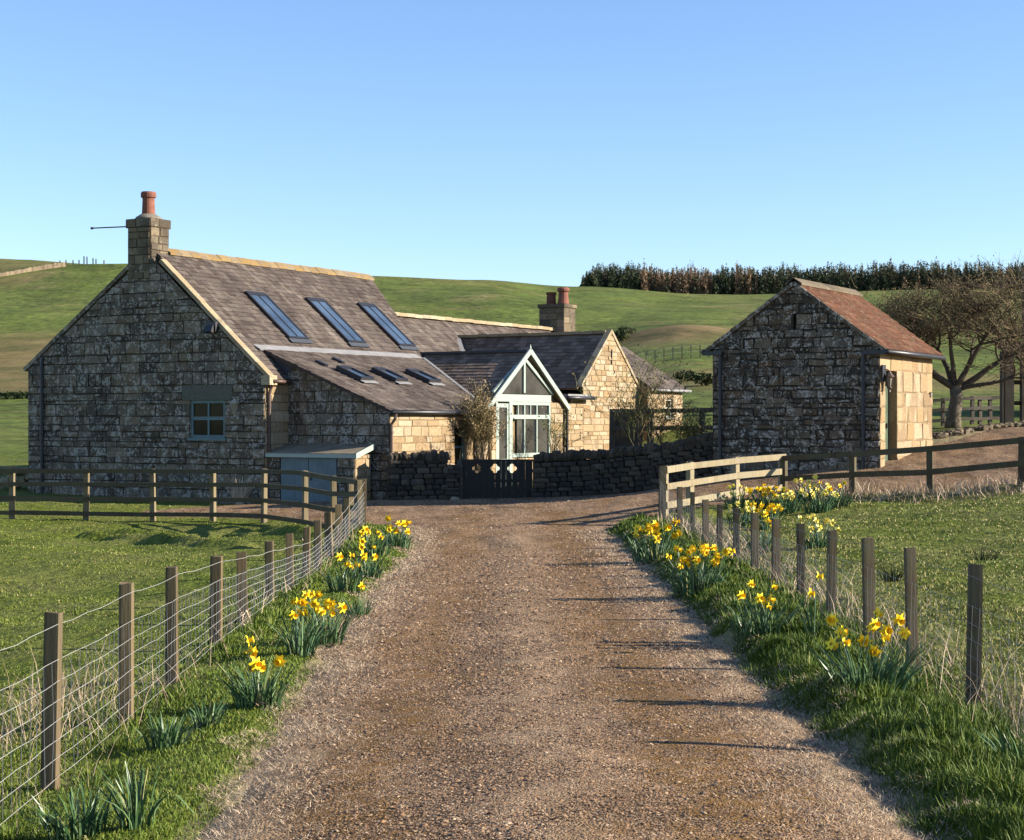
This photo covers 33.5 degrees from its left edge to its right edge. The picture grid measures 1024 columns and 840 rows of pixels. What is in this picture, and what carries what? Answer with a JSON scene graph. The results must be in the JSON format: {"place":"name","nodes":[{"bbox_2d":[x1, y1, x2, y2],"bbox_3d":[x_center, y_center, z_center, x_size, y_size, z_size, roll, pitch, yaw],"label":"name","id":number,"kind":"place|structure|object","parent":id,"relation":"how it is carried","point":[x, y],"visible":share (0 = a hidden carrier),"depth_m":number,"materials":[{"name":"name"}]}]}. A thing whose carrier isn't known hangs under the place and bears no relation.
{"place":"outdoors","nodes":[
{"label":"outdoors","id":0,"kind":"place"},
{"bbox_2d":[0,466,27,488],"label":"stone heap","id":1,"kind":"object","parent":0,"point":[17,479],"visible":0.27,"depth_m":51.79,"materials":[{"name":"grey stone"}]},
{"bbox_2d":[0,259,1023,839],"bbox_3d":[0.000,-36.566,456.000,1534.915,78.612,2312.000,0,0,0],"label":"ground","id":2,"kind":"structure","parent":0,"point":[40,311],"depth_m":29.65,"materials":[{"name":"green plant"}]},
{"bbox_2d":[0,391,27,399],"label":"hedge line","id":3,"kind":"object","parent":2,"relation":"on","point":[13,395],"visible":0.52,"depth_m":121.23,"materials":[{"name":"green plant"}]},
{"bbox_2d":[0,262,65,276],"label":"field wall","id":4,"kind":"structure","parent":2,"relation":"on","point":[43,267],"depth_m":337.71,"materials":[{"name":"stone"}]},
{"bbox_2d":[10,781,124,839],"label":"daffodil clump","id":5,"kind":"object","parent":2,"relation":"on","point":[60,828],"visible":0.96,"depth_m":8.41,"materials":[{"name":"green plant"}]},
{"bbox_2d":[59,256,104,264],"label":"hill fence","id":6,"kind":"object","parent":2,"relation":"on","point":[84,261],"visible":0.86,"depth_m":351.90,"materials":[{"name":"grey wood"}]},
{"bbox_2d":[94,761,194,829],"bbox_3d":[-1.867,1.877,8.483,0.472,0.339,0.368,0,0,-30],"label":"daffodil clump","id":7,"kind":"object","parent":2,"relation":"on","point":[134,818],"visible":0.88,"depth_m":8.47,"materials":[{"name":"green plant"}]},
{"bbox_2d":[135,709,205,750],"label":"daffodil clump","id":8,"kind":"object","parent":2,"relation":"on","point":[171,739],"visible":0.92,"depth_m":10.90,"materials":[{"name":"green plant"}]},
{"bbox_2d":[0,469,362,528],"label":"rail fence","id":9,"kind":"object","parent":2,"relation":"on","point":[333,493],"visible":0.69,"depth_m":39.06,"materials":[{"name":"brown wood"}]},
{"bbox_2d":[0,479,365,824],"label":"stock fence","id":10,"kind":"object","parent":2,"relation":"on","point":[50,733],"visible":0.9,"depth_m":12.97,"materials":[{"name":"wood"}]},
{"bbox_2d":[186,694,236,729],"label":"daffodil clump","id":11,"kind":"object","parent":2,"relation":"on","point":[201,720],"visible":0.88,"depth_m":11.45,"materials":[{"name":"green plant"}]},
{"bbox_2d":[225,476,256,504],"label":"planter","id":12,"kind":"object","parent":2,"relation":"on","point":[241,494],"visible":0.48,"depth_m":45.56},
{"bbox_2d":[239,610,252,626],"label":"straw tuft","id":13,"kind":"object","parent":2,"relation":"on","point":[249,616],"visible":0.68,"depth_m":17.10,"materials":[{"name":"beige plant"}]},
{"bbox_2d":[211,635,304,709],"bbox_3d":[-1.828,1.795,12.185,0.653,0.537,0.610,0,0,0],"label":"daffodil clump","id":14,"kind":"object","parent":2,"relation":"on","point":[249,695],"visible":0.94,"depth_m":12.08,"materials":[{"name":"green plant"}]},
{"bbox_2d":[262,591,334,658],"bbox_3d":[-1.819,1.763,14.635,0.616,0.572,0.654,0,0,0],"label":"daffodil clump","id":15,"kind":"object","parent":2,"relation":"on","point":[291,645],"visible":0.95,"depth_m":14.63,"materials":[{"name":"green plant"}]},
{"bbox_2d":[265,443,377,501],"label":"store shed","id":16,"kind":"structure","parent":2,"relation":"on","point":[351,461],"depth_m":45.25,"materials":[{"name":"wood"}]},
{"bbox_2d":[281,457,308,501],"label":"door","id":17,"kind":"structure","parent":16,"relation":"in","point":[301,464],"depth_m":45.61,"materials":[{"name":"blue wood"}]},
{"bbox_2d":[309,458,336,501],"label":"door","id":18,"kind":"structure","parent":16,"relation":"in","point":[325,466],"depth_m":45.13,"materials":[{"name":"blue wood"}]},
{"bbox_2d":[287,590,361,648],"bbox_3d":[-1.698,1.796,15.426,0.723,0.542,0.769,0,0,0],"label":"daffodil clump","id":19,"kind":"object","parent":2,"relation":"on","point":[332,637],"visible":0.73,"depth_m":15.35,"materials":[{"name":"green plant"}]},
{"bbox_2d":[306,550,370,593],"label":"daffodil clump","id":20,"kind":"object","parent":2,"relation":"on","point":[347,579],"visible":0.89,"depth_m":19.96,"materials":[{"name":"green plant"}]},
{"bbox_2d":[332,582,376,618],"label":"daffodil clump","id":21,"kind":"object","parent":2,"relation":"on","point":[356,608],"visible":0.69,"depth_m":17.55,"materials":[{"name":"green plant"}]},
{"bbox_2d":[23,191,691,503],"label":"farmhouse","id":22,"kind":"object","parent":2,"relation":"on","point":[156,352],"visible":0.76,"depth_m":48.91,"materials":[{"name":"stone"}]},
{"bbox_2d":[187,400,226,440],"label":"window","id":23,"kind":"structure","parent":22,"relation":"in","point":[207,416],"depth_m":47.06,"materials":[{"name":"grey paint"}]},
{"bbox_2d":[454,426,466,469],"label":"window","id":24,"kind":"structure","parent":22,"relation":"in","point":[458,444],"depth_m":48.35,"materials":[{"name":"grey paint"}]},
{"bbox_2d":[666,399,673,418],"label":"window","id":25,"kind":"structure","parent":22,"relation":"in","point":[669,400],"depth_m":61.19,"materials":[{"name":"white paint"}]},
{"bbox_2d":[344,538,388,578],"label":"daffodil clump","id":26,"kind":"object","parent":2,"relation":"on","point":[372,573],"visible":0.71,"depth_m":22.17,"materials":[{"name":"green plant"}]},
{"bbox_2d":[350,526,397,556],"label":"daffodil clump","id":27,"kind":"object","parent":2,"relation":"on","point":[379,547],"visible":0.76,"depth_m":25.92,"materials":[{"name":"green plant"}]},
{"bbox_2d":[371,515,416,548],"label":"daffodil clump","id":28,"kind":"object","parent":2,"relation":"on","point":[403,524],"visible":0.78,"depth_m":27.11,"materials":[{"name":"green plant"}]},
{"bbox_2d":[385,449,449,499],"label":"garden wall","id":29,"kind":"structure","parent":2,"relation":"on","point":[417,475],"depth_m":44.66,"materials":[{"name":"grey stone"}]},
{"bbox_2d":[445,464,460,498],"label":"gate pillar","id":30,"kind":"structure","parent":2,"relation":"on","point":[452,480],"depth_m":44.75,"materials":[{"name":"grey stone"}]},
{"bbox_2d":[452,377,513,469],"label":"shrub","id":31,"kind":"object","parent":2,"relation":"on","point":[478,430],"visible":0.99,"depth_m":48.06,"materials":[{"name":"brown plant"}]},
{"bbox_2d":[0,506,1023,839],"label":"verge grass","id":32,"kind":"structure","parent":2,"relation":"on","point":[962,746],"depth_m":11.23,"materials":[{"name":"green plant"}]},
{"bbox_2d":[534,406,584,452],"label":"shrub","id":33,"kind":"object","parent":2,"relation":"on","point":[554,440],"visible":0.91,"depth_m":52.05,"materials":[{"name":"brown plant"}]},
{"bbox_2d":[530,432,712,496],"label":"garden wall","id":34,"kind":"structure","parent":2,"relation":"on","point":[584,472],"depth_m":44.10,"materials":[{"name":"grey stone"}]},
{"bbox_2d":[457,459,533,498],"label":"garden gate","id":35,"kind":"structure","parent":34,"relation":"attached to","point":[487,482],"depth_m":44.93,"materials":[{"name":"black paint"}]},
{"bbox_2d":[614,329,630,340],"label":"bush","id":36,"kind":"object","parent":2,"relation":"on","point":[619,335],"visible":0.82,"depth_m":171.75,"materials":[{"name":"green plant"}]},
{"bbox_2d":[618,326,636,333],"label":"bush","id":37,"kind":"object","parent":2,"relation":"on","point":[629,331],"visible":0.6,"depth_m":177.88,"materials":[{"name":"green plant"}]},
{"bbox_2d":[568,344,703,445],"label":"shrub","id":38,"kind":"object","parent":2,"relation":"on","point":[639,409],"visible":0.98,"depth_m":46.21,"materials":[{"name":"brown plant"}]},
{"bbox_2d":[617,518,688,562],"bbox_3d":[2.019,1.658,23.620,0.974,0.616,0.900,0,0,-19],"label":"daffodil clump","id":39,"kind":"object","parent":2,"relation":"on","point":[653,532],"visible":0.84,"depth_m":23.57,"materials":[{"name":"green plant"}]},
{"bbox_2d":[609,408,712,457],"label":"rail fence","id":40,"kind":"object","parent":2,"relation":"on","point":[618,436],"visible":0.33,"depth_m":49.43,"materials":[{"name":"brown wood"}]},
{"bbox_2d":[628,389,712,444],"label":"shrub","id":41,"kind":"object","parent":2,"relation":"on","point":[687,429],"visible":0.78,"depth_m":47.30,"materials":[{"name":"brown plant"}]},
{"bbox_2d":[637,345,709,362],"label":"hill fence","id":42,"kind":"object","parent":2,"relation":"on","point":[672,353],"visible":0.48,"depth_m":129.03,"materials":[{"name":"wood"}]},
{"bbox_2d":[672,369,703,380],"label":"bush","id":43,"kind":"object","parent":2,"relation":"on","point":[687,372],"visible":0.62,"depth_m":97.91,"materials":[{"name":"green plant"}]},
{"bbox_2d":[679,430,708,438],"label":"bush","id":44,"kind":"object","parent":2,"relation":"on","point":[685,433],"visible":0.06,"depth_m":56.02,"materials":[{"name":"green plant"}]},
{"bbox_2d":[655,543,734,594],"bbox_3d":[2.019,1.610,18.532,0.949,0.550,0.750,0,0,0],"label":"daffodil clump","id":45,"kind":"object","parent":2,"relation":"on","point":[691,581],"visible":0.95,"depth_m":18.45,"materials":[{"name":"green plant"}]},
{"bbox_2d":[689,371,712,385],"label":"bush","id":46,"kind":"object","parent":2,"relation":"on","point":[705,379],"visible":0.76,"depth_m":91.66,"materials":[{"name":"green plant"}]},
{"bbox_2d":[666,454,785,516],"bbox_3d":[4.462,1.506,35.334,0.191,1.547,4.517,0,0,41],"label":"rail fence","id":47,"kind":"object","parent":2,"relation":"on","point":[736,475],"visible":0.62,"depth_m":34.99,"materials":[{"name":"brown wood"}]},
{"bbox_2d":[722,484,759,508],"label":"daffodil clump","id":48,"kind":"object","parent":2,"relation":"on","point":[741,500],"visible":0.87,"depth_m":34.89,"materials":[{"name":"yellow plant"}]},
{"bbox_2d":[724,500,761,528],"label":"daffodil clump","id":49,"kind":"object","parent":2,"relation":"on","point":[743,511],"visible":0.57,"depth_m":30.75,"materials":[{"name":"green plant"}]},
{"bbox_2d":[739,500,784,529],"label":"daffodil clump","id":50,"kind":"object","parent":2,"relation":"on","point":[775,509],"visible":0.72,"depth_m":29.94,"materials":[{"name":"yellow plant"}]},
{"bbox_2d":[741,517,784,553],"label":"daffodil clump","id":51,"kind":"object","parent":2,"relation":"on","point":[768,541],"visible":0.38,"depth_m":25.25,"materials":[{"name":"green plant"}]},
{"bbox_2d":[720,580,814,637],"bbox_3d":[2.167,1.606,14.552,0.784,0.480,0.762,0,0,27],"label":"daffodil clump","id":52,"kind":"object","parent":2,"relation":"on","point":[762,601],"visible":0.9,"depth_m":14.51,"materials":[{"name":"green plant"}]},
{"bbox_2d":[747,483,789,508],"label":"daffodil clump","id":53,"kind":"object","parent":2,"relation":"on","point":[764,494],"visible":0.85,"depth_m":34.90,"materials":[{"name":"yellow plant"}]},
{"bbox_2d":[771,487,809,513],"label":"daffodil clump","id":54,"kind":"object","parent":2,"relation":"on","point":[788,506],"visible":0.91,"depth_m":33.70,"materials":[{"name":"green plant"}]},
{"bbox_2d":[579,255,1023,294],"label":"forest","id":55,"kind":"object","parent":2,"relation":"on","point":[726,282],"visible":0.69,"depth_m":483.79,"materials":[{"name":"green plant"}]},
{"bbox_2d":[793,474,829,500],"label":"daffodil clump","id":56,"kind":"object","parent":2,"relation":"on","point":[809,486],"visible":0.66,"depth_m":35.54,"materials":[{"name":"green plant"}]},
{"bbox_2d":[792,572,833,636],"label":"daffodil clump","id":57,"kind":"object","parent":2,"relation":"on","point":[818,576],"visible":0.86,"depth_m":14.17,"materials":[{"name":"green plant"}]},
{"bbox_2d":[792,513,840,548],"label":"daffodil clump","id":58,"kind":"object","parent":2,"relation":"on","point":[815,542],"visible":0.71,"depth_m":25.51,"materials":[{"name":"green plant"}]},
{"bbox_2d":[797,488,839,512],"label":"daffodil clump","id":59,"kind":"object","parent":2,"relation":"on","point":[818,507],"visible":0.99,"depth_m":33.05,"materials":[{"name":"green plant"}]},
{"bbox_2d":[701,278,945,475],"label":"stone barn","id":60,"kind":"structure","parent":2,"relation":"on","point":[801,366],"depth_m":41.17,"materials":[{"name":"beige stone"}]},
{"bbox_2d":[885,371,888,460],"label":"door","id":61,"kind":"structure","parent":60,"relation":"in","point":[886,390],"depth_m":41.07,"materials":[{"name":"green paint"}]},
{"bbox_2d":[819,480,858,507],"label":"daffodil clump","id":62,"kind":"object","parent":2,"relation":"on","point":[839,502],"visible":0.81,"depth_m":34.22,"materials":[{"name":"green plant"}]},
{"bbox_2d":[658,466,1023,732],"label":"stock fence","id":63,"kind":"object","parent":2,"relation":"on","point":[974,604],"visible":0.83,"depth_m":14.68,"materials":[{"name":"wood"}]},
{"bbox_2d":[797,607,938,693],"bbox_3d":[2.397,1.582,11.519,0.997,0.617,0.832,0,0,0],"label":"daffodil clump","id":64,"kind":"object","parent":2,"relation":"on","point":[872,671],"visible":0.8,"depth_m":11.51,"materials":[{"name":"green plant"}]},
{"bbox_2d":[875,561,918,582],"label":"rush tuft","id":65,"kind":"object","parent":2,"relation":"on","point":[888,578],"visible":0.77,"depth_m":20.14,"materials":[{"name":"green plant"}]},
{"bbox_2d":[780,437,1023,495],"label":"rail fence","id":66,"kind":"object","parent":2,"relation":"on","point":[929,472],"visible":0.81,"depth_m":35.10,"materials":[{"name":"brown wood"}]},
{"bbox_2d":[850,255,1023,427],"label":"plum tree","id":67,"kind":"object","parent":2,"relation":"on","point":[910,321],"visible":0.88,"depth_m":47.09,"materials":[{"name":"brown plant"}]},
{"bbox_2d":[932,395,999,425],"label":"rail fence","id":68,"kind":"object","parent":2,"relation":"on","point":[972,408],"visible":0.56,"depth_m":52.16,"materials":[{"name":"brown wood"}]},
{"bbox_2d":[932,420,1023,438],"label":"stone edging","id":69,"kind":"object","parent":2,"relation":"on","point":[959,431],"visible":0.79,"depth_m":45.94,"materials":[{"name":"grey stone"}]},
{"bbox_2d":[941,250,1023,359],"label":"bare tree","id":70,"kind":"object","parent":2,"relation":"on","point":[1000,271],"visible":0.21,"depth_m":52.66,"materials":[{"name":"brown plant"}]},
{"bbox_2d":[963,543,1006,559],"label":"rush tuft","id":71,"kind":"object","parent":2,"relation":"on","point":[981,556],"visible":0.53,"depth_m":22.28,"materials":[{"name":"green plant"}]},
{"bbox_2d":[970,716,1023,758],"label":"daffodil clump","id":72,"kind":"object","parent":2,"relation":"on","point":[1003,739],"visible":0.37,"depth_m":9.21,"materials":[{"name":"green plant"}]},
{"bbox_2d":[997,341,1023,422],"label":"timber gateway","id":73,"kind":"object","parent":2,"relation":"on","point":[1007,402],"visible":0.46,"depth_m":48.88,"materials":[{"name":"brown wood"}]},
{"bbox_2d":[1020,266,1023,339],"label":"tree","id":74,"kind":"object","parent":2,"relation":"on","point":[1022,267],"visible":0.1,"depth_m":64.25,"materials":[{"name":"plant"}]},
{"bbox_2d":[0,470,1023,839],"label":"dry grass","id":75,"kind":"structure","parent":0,"point":[652,568],"depth_m":12.67,"materials":[{"name":"plant"}]},
{"bbox_2d":[0,483,1023,829],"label":"paddock grass","id":76,"kind":"structure","parent":0,"point":[790,525],"depth_m":20.71,"materials":[{"name":"green plant"}]},
{"bbox_2d":[0,0,1023,286],"label":"sky","id":77,"kind":"structure","parent":0,"point":[541,142],"materials":[{"name":"blue"}]},
{"bbox_2d":[142,427,1023,839],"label":"driveway","id":78,"kind":"structure","parent":0,"point":[590,517],"depth_m":11.31,"materials":[{"name":"brown gravel"}]},
{"bbox_2d":[451,497,458,500],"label":"stone","id":79,"kind":"object","parent":78,"relation":"on","point":[454,498],"visible":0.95,"depth_m":43.93,"materials":[{"name":"grey stone"}]}
]}

